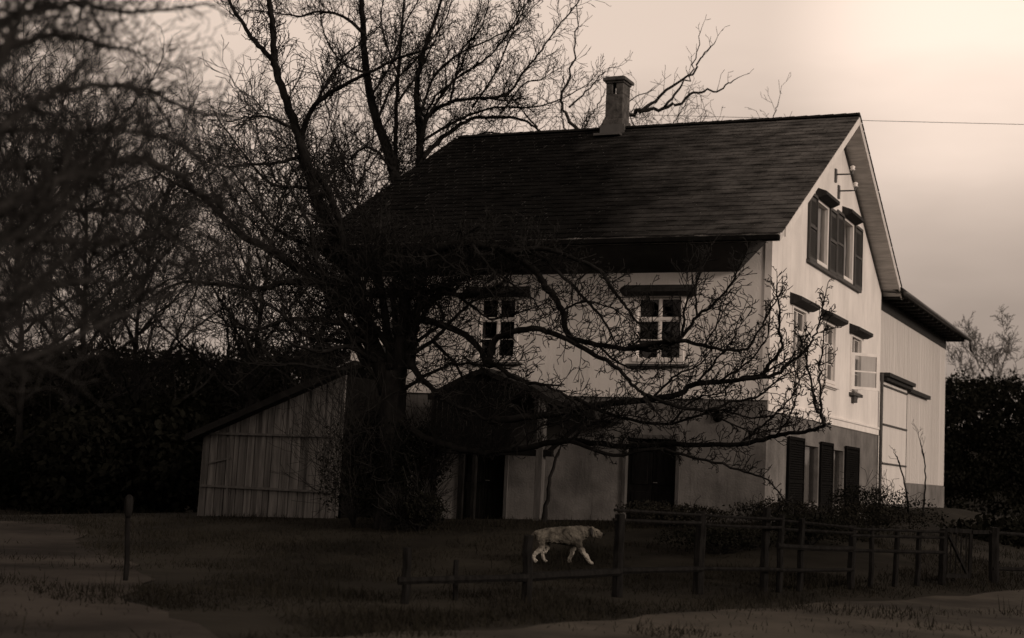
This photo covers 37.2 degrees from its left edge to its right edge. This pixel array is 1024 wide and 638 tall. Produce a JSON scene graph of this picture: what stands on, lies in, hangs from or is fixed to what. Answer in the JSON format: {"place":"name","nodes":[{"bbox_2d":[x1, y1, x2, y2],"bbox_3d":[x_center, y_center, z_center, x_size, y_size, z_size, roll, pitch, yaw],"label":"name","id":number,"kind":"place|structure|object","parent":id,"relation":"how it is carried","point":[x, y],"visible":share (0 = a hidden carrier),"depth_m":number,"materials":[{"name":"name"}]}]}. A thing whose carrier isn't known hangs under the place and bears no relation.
{"place":"outdoors","nodes":[
{"label":"outdoors","id":0,"kind":"place"},
{"bbox_2d":[0,521,217,637],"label":"fallow field","id":1,"kind":"structure","parent":0,"point":[140,620],"depth_m":17.70,"materials":[{"name":"brown soil"}]},
{"bbox_2d":[123,494,132,580],"bbox_3d":[-5.172,3.010,20.377,0.118,1.306,0.193,3,-6,-8],"label":"field post","id":2,"kind":"object","parent":1,"relation":"on","point":[128,505],"visible":0.94,"depth_m":20.35,"materials":[{"name":"brown wood"}]},
{"bbox_2d":[0,367,275,453],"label":"hill","id":3,"kind":"structure","parent":0,"point":[150,396],"depth_m":150.49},
{"bbox_2d":[0,505,1023,637],"bbox_3d":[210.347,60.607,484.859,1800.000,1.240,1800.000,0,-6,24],"label":"ground","id":4,"kind":"structure","parent":0,"point":[232,623],"depth_m":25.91,"materials":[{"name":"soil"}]},
{"bbox_2d":[0,2,212,507],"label":"bare tree","id":5,"kind":"object","parent":4,"relation":"on","point":[19,424],"visible":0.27,"depth_m":47.06,"materials":[{"name":"brown plant"}]},
{"bbox_2d":[0,392,229,513],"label":"thicket","id":6,"kind":"object","parent":4,"relation":"on","point":[103,460],"visible":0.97,"depth_m":41.07,"materials":[{"name":"green plant"}]},
{"bbox_2d":[0,25,297,412],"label":"bare tree","id":7,"kind":"object","parent":4,"relation":"on","point":[80,379],"visible":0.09,"depth_m":65.07,"materials":[{"name":"brown plant"}]},
{"bbox_2d":[0,0,302,416],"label":"fruit tree","id":8,"kind":"object","parent":4,"relation":"on","point":[49,182],"visible":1,"depth_m":9.18,"materials":[{"name":"plant"}]},
{"bbox_2d":[22,66,305,413],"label":"bare tree","id":9,"kind":"object","parent":4,"relation":"on","point":[135,378],"visible":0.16,"depth_m":58.84,"materials":[{"name":"brown plant"}]},
{"bbox_2d":[0,334,349,463],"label":"wood","id":10,"kind":"object","parent":4,"relation":"on","point":[211,394],"visible":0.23,"depth_m":72.93,"materials":[{"name":"brown plant"}]},
{"bbox_2d":[63,34,411,408],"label":"bare tree","id":11,"kind":"object","parent":4,"relation":"on","point":[248,394],"visible":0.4,"depth_m":52.83,"materials":[{"name":"brown plant"}]},
{"bbox_2d":[184,360,407,517],"bbox_3d":[-4.512,3.111,37.139,4.442,3.782,5.500,0,-6,24],"label":"lean to shed","id":12,"kind":"object","parent":4,"relation":"on","point":[242,456],"visible":0.52,"depth_m":34.92,"materials":[{"name":"weathered grey wood boards"},{"name":"dark roof tile"}]},
{"bbox_2d":[143,74,458,418],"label":"bare tree","id":13,"kind":"object","parent":4,"relation":"on","point":[262,356],"visible":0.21,"depth_m":59.58,"materials":[{"name":"brown plant"}]},
{"bbox_2d":[270,337,422,527],"bbox_3d":[-3.466,2.351,31.422,3.869,3.948,3.690,0,-6,24],"label":"shrub","id":14,"kind":"object","parent":4,"relation":"on","point":[360,469],"visible":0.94,"depth_m":31.36,"materials":[{"name":"green plant"}]},
{"bbox_2d":[204,15,508,391],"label":"bare tree","id":15,"kind":"object","parent":4,"relation":"on","point":[333,135],"visible":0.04,"depth_m":66.97,"materials":[{"name":"brown plant"}]},
{"bbox_2d":[222,0,608,205],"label":"tall tree","id":16,"kind":"object","parent":4,"relation":"on","point":[389,157],"visible":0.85,"depth_m":46.23,"materials":[{"name":"brown plant"}]},
{"bbox_2d":[371,470,463,534],"bbox_3d":[-1.829,3.704,30.438,1.618,1.417,1.606,0,-6,24],"label":"shrub","id":17,"kind":"object","parent":4,"relation":"on","point":[417,507],"visible":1,"depth_m":30.24,"materials":[{"name":"green plant"}]},
{"bbox_2d":[360,378,494,525],"bbox_3d":[-1.967,2.727,31.527,2.467,3.234,3.609,6,-7,-29],"label":"shrub","id":18,"kind":"object","parent":4,"relation":"on","point":[433,468],"visible":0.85,"depth_m":31.03,"materials":[{"name":"green plant"}]},
{"bbox_2d":[114,0,841,529],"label":"fruit tree","id":19,"kind":"object","parent":4,"relation":"on","point":[368,330],"visible":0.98,"depth_m":30.92,"materials":[{"name":"plant"}]},
{"bbox_2d":[541,423,565,522],"bbox_3d":[0.864,3.251,31.732,0.499,2.211,0.166,1,-6,14],"label":"sapling","id":20,"kind":"object","parent":4,"relation":"on","point":[545,509],"visible":0.82,"depth_m":31.68,"materials":[{"name":"brown plant"}]},
{"bbox_2d":[483,44,631,132],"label":"bare tree","id":21,"kind":"object","parent":4,"relation":"on","point":[588,120],"visible":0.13,"depth_m":59.51,"materials":[{"name":"brown plant"}]},
{"bbox_2d":[531,525,604,564],"bbox_3d":[0.882,3.854,26.013,1.396,0.666,0.346,2,-6,2],"label":"dog","id":22,"kind":"object","parent":4,"relation":"on","point":[574,537],"visible":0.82,"depth_m":25.92},
{"bbox_2d":[523,70,664,131],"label":"bare tree","id":23,"kind":"object","parent":4,"relation":"on","point":[630,111],"visible":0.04,"depth_m":61.26,"materials":[{"name":"brown plant"}]},
{"bbox_2d":[307,75,901,522],"bbox_3d":[3.159,-0.495,40.043,11.642,12.440,14.640,0,-6,24],"label":"farmhouse","id":24,"kind":"object","parent":4,"relation":"on","point":[797,195],"visible":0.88,"depth_m":35.22,"materials":[{"name":"white paint"}]},
{"bbox_2d":[366,288,424,364],"bbox_3d":[-2.774,0.161,36.419,1.600,1.860,0.400,0,-6,24],"label":"window","id":25,"kind":"structure","parent":24,"relation":"in","point":[419,362],"depth_m":36.63,"materials":[{"name":"white paint"}]},
{"bbox_2d":[456,428,509,518],"bbox_3d":[-0.666,3.680,35.123,1.280,2.290,0.270,0,-6,24],"label":"door","id":26,"kind":"structure","parent":24,"relation":"in","point":[492,486],"depth_m":35.13,"materials":[{"name":"black paint"}]},
{"bbox_2d":[464,286,529,365],"bbox_3d":[-0.315,0.172,35.450,1.580,1.860,0.665,0,-6,24],"label":"window","id":27,"kind":"structure","parent":24,"relation":"in","point":[510,319],"depth_m":35.40,"materials":[{"name":"white paint"}]},
{"bbox_2d":[620,434,680,520],"bbox_3d":[3.048,3.625,33.447,1.330,2.150,0.270,0,-6,24],"label":"door","id":28,"kind":"structure","parent":24,"relation":"in","point":[638,469],"depth_m":33.56,"materials":[{"name":"black paint"}]},
{"bbox_2d":[620,284,696,367],"bbox_3d":[3.262,0.159,33.749,1.700,1.860,0.515,0,-6,24],"label":"window","id":29,"kind":"structure","parent":24,"relation":"in","point":[660,292],"depth_m":33.79,"materials":[{"name":"white paint"}]},
{"bbox_2d":[789,292,819,380],"bbox_3d":[6.639,0.433,35.115,0.515,1.900,1.860,0,-6,24],"label":"window","id":30,"kind":"structure","parent":24,"relation":"in","point":[801,306],"depth_m":35.15,"materials":[{"name":"white paint"}]},
{"bbox_2d":[804,442,819,506],"bbox_3d":[6.975,3.704,36.144,0.270,1.520,1.650,0,-6,24],"label":"window","id":31,"kind":"structure","parent":24,"relation":"in","point":[815,447],"depth_m":36.76,"materials":[{"name":"grey paint"}]},
{"bbox_2d":[806,188,839,278],"bbox_3d":[7.610,-2.142,37.242,0.495,1.940,3.050,0,-6,24],"label":"window","id":32,"kind":"structure","parent":24,"relation":"in","point":[826,200],"depth_m":37.73,"materials":[{"name":"white paint"}]},
{"bbox_2d":[821,309,848,390],"bbox_3d":[7.951,0.791,38.012,0.515,1.900,1.820,0,-6,24],"label":"window","id":33,"kind":"structure","parent":24,"relation":"in","point":[834,320],"depth_m":38.29,"materials":[{"name":"white paint"}]},
{"bbox_2d":[830,447,843,505],"bbox_3d":[8.185,4.034,38.814,0.270,1.520,1.450,0,-6,24],"label":"window","id":34,"kind":"structure","parent":24,"relation":"in","point":[840,459],"depth_m":39.38,"materials":[{"name":"grey paint"}]},
{"bbox_2d":[836,206,863,292],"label":"window","id":35,"kind":"structure","parent":24,"relation":"in","point":[852,218],"depth_m":40.44,"materials":[{"name":"white paint"}]},
{"bbox_2d":[849,323,879,402],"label":"window","id":36,"kind":"structure","parent":24,"relation":"in","point":[858,333],"depth_m":40.63,"materials":[{"name":"white paint"}]},
{"bbox_2d":[510,3,749,129],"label":"bare tree","id":37,"kind":"object","parent":4,"relation":"on","point":[644,109],"visible":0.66,"depth_m":51.73,"materials":[{"name":"brown plant"}]},
{"bbox_2d":[588,65,706,127],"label":"bare tree","id":38,"kind":"object","parent":4,"relation":"on","point":[677,117],"visible":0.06,"depth_m":59.55,"materials":[{"name":"brown plant"}]},
{"bbox_2d":[397,507,946,603],"bbox_3d":[2.699,3.462,22.088,10.493,1.501,1.129,7,-7,-37],"label":"garden fence","id":39,"kind":"object","parent":4,"relation":"on","point":[527,576],"visible":0.91,"depth_m":22.71,"materials":[{"name":"brown wood"}]},
{"bbox_2d":[946,528,972,578],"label":"garden gate","id":40,"kind":"structure","parent":39,"relation":"attached to","point":[968,572],"depth_m":25.12,"materials":[{"name":"brown wood"}]},
{"bbox_2d":[614,499,735,528],"bbox_3d":[3.139,3.897,30.341,2.650,0.814,2.159,0,-6,24],"label":"shrub","id":41,"kind":"object","parent":4,"relation":"on","point":[686,508],"visible":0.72,"depth_m":30.07,"materials":[{"name":"green plant"}]},
{"bbox_2d":[630,84,724,124],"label":"bare tree","id":42,"kind":"object","parent":4,"relation":"on","point":[682,107],"visible":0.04,"depth_m":61.52,"materials":[{"name":"brown plant"}]},
{"bbox_2d":[652,513,790,557],"bbox_3d":[3.642,3.904,26.918,2.371,0.973,2.262,0,-6,24],"label":"shrub","id":43,"kind":"object","parent":4,"relation":"on","point":[731,539],"visible":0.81,"depth_m":26.60,"materials":[{"name":"green plant"}]},
{"bbox_2d":[705,73,791,120],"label":"bare tree","id":44,"kind":"object","parent":4,"relation":"on","point":[763,98],"visible":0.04,"depth_m":62.83,"materials":[{"name":"brown plant"}]},
{"bbox_2d":[722,490,828,523],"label":"shrub","id":45,"kind":"object","parent":4,"relation":"on","point":[757,507],"visible":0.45,"depth_m":31.18,"materials":[{"name":"green plant"}]},
{"bbox_2d":[750,498,883,545],"bbox_3d":[5.541,3.786,27.679,2.337,1.024,2.651,0,-6,24],"label":"shrub","id":46,"kind":"object","parent":4,"relation":"on","point":[808,517],"visible":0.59,"depth_m":27.50,"materials":[{"name":"green plant"}]},
{"bbox_2d":[794,493,919,534],"bbox_3d":[6.677,3.969,29.648,2.498,1.085,2.462,0,-6,24],"label":"shrub","id":47,"kind":"object","parent":4,"relation":"on","point":[849,514],"visible":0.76,"depth_m":29.47,"materials":[{"name":"green plant"}]},
{"bbox_2d":[819,463,948,531],"bbox_3d":[7.931,3.978,32.867,2.760,1.792,2.319,5,-6,-19],"label":"shrub","id":48,"kind":"object","parent":4,"relation":"on","point":[871,496],"visible":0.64,"depth_m":32.67,"materials":[{"name":"green plant"}]},
{"bbox_2d":[889,445,910,522],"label":"sapling","id":49,"kind":"object","parent":4,"relation":"on","point":[903,483],"visible":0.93,"depth_m":40.26,"materials":[{"name":"brown plant"}]},
{"bbox_2d":[913,419,926,516],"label":"sapling","id":50,"kind":"object","parent":4,"relation":"on","point":[923,509],"visible":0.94,"depth_m":43.11,"materials":[{"name":"brown plant"}]},
{"bbox_2d":[877,287,972,507],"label":"barn","id":51,"kind":"structure","parent":4,"relation":"on","point":[917,334],"depth_m":48.96,"materials":[{"name":"grey paint"}]},
{"bbox_2d":[881,382,907,506],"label":"sliding door","id":52,"kind":"structure","parent":51,"relation":"in","point":[894,398],"depth_m":45.82,"materials":[{"name":"white wood"}]},
{"bbox_2d":[936,507,1023,548],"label":"thicket","id":53,"kind":"object","parent":4,"relation":"on","point":[1004,523],"visible":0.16,"depth_m":36.88,"materials":[{"name":"green plant"}]},
{"bbox_2d":[944,367,1023,516],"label":"hedge","id":54,"kind":"object","parent":4,"relation":"on","point":[970,400],"visible":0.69,"depth_m":81.93,"materials":[{"name":"green plant"}]},
{"bbox_2d":[972,527,1023,583],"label":"rail fence","id":55,"kind":"object","parent":4,"relation":"on","point":[994,568],"visible":0.93,"depth_m":25.62,"materials":[{"name":"brown wood"}]},
{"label":"utility pole","id":56,"kind":"object","parent":4,"relation":"on","visible":0},
{"bbox_2d":[92,98,1023,124],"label":"overhead wire","id":57,"kind":"object","parent":56,"relation":"attached to","point":[661,115],"visible":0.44,"depth_m":51.43,"materials":[{"name":"metal"}]},
{"bbox_2d":[0,0,1023,427],"label":"sky","id":58,"kind":"structure","parent":0,"point":[952,194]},
{"bbox_2d":[330,590,1023,637],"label":"road","id":59,"kind":"structure","parent":0,"point":[778,621],"depth_m":18.34,"materials":[{"name":"grey asphalt"}]},
{"bbox_2d":[944,426,1023,516],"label":"hill","id":60,"kind":"structure","parent":0,"point":[976,499],"depth_m":144.49,"materials":[{"name":"plant"}]},
{"bbox_2d":[945,334,1010,380],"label":"bare tree","id":61,"kind":"object","parent":60,"relation":"on","point":[971,362],"visible":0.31,"depth_m":130.32,"materials":[{"name":"brown plant"}]},
{"bbox_2d":[946,304,1023,431],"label":"bare tree","id":62,"kind":"object","parent":60,"relation":"on","point":[996,359],"visible":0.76,"depth_m":120.33,"materials":[{"name":"brown plant"}]}
]}

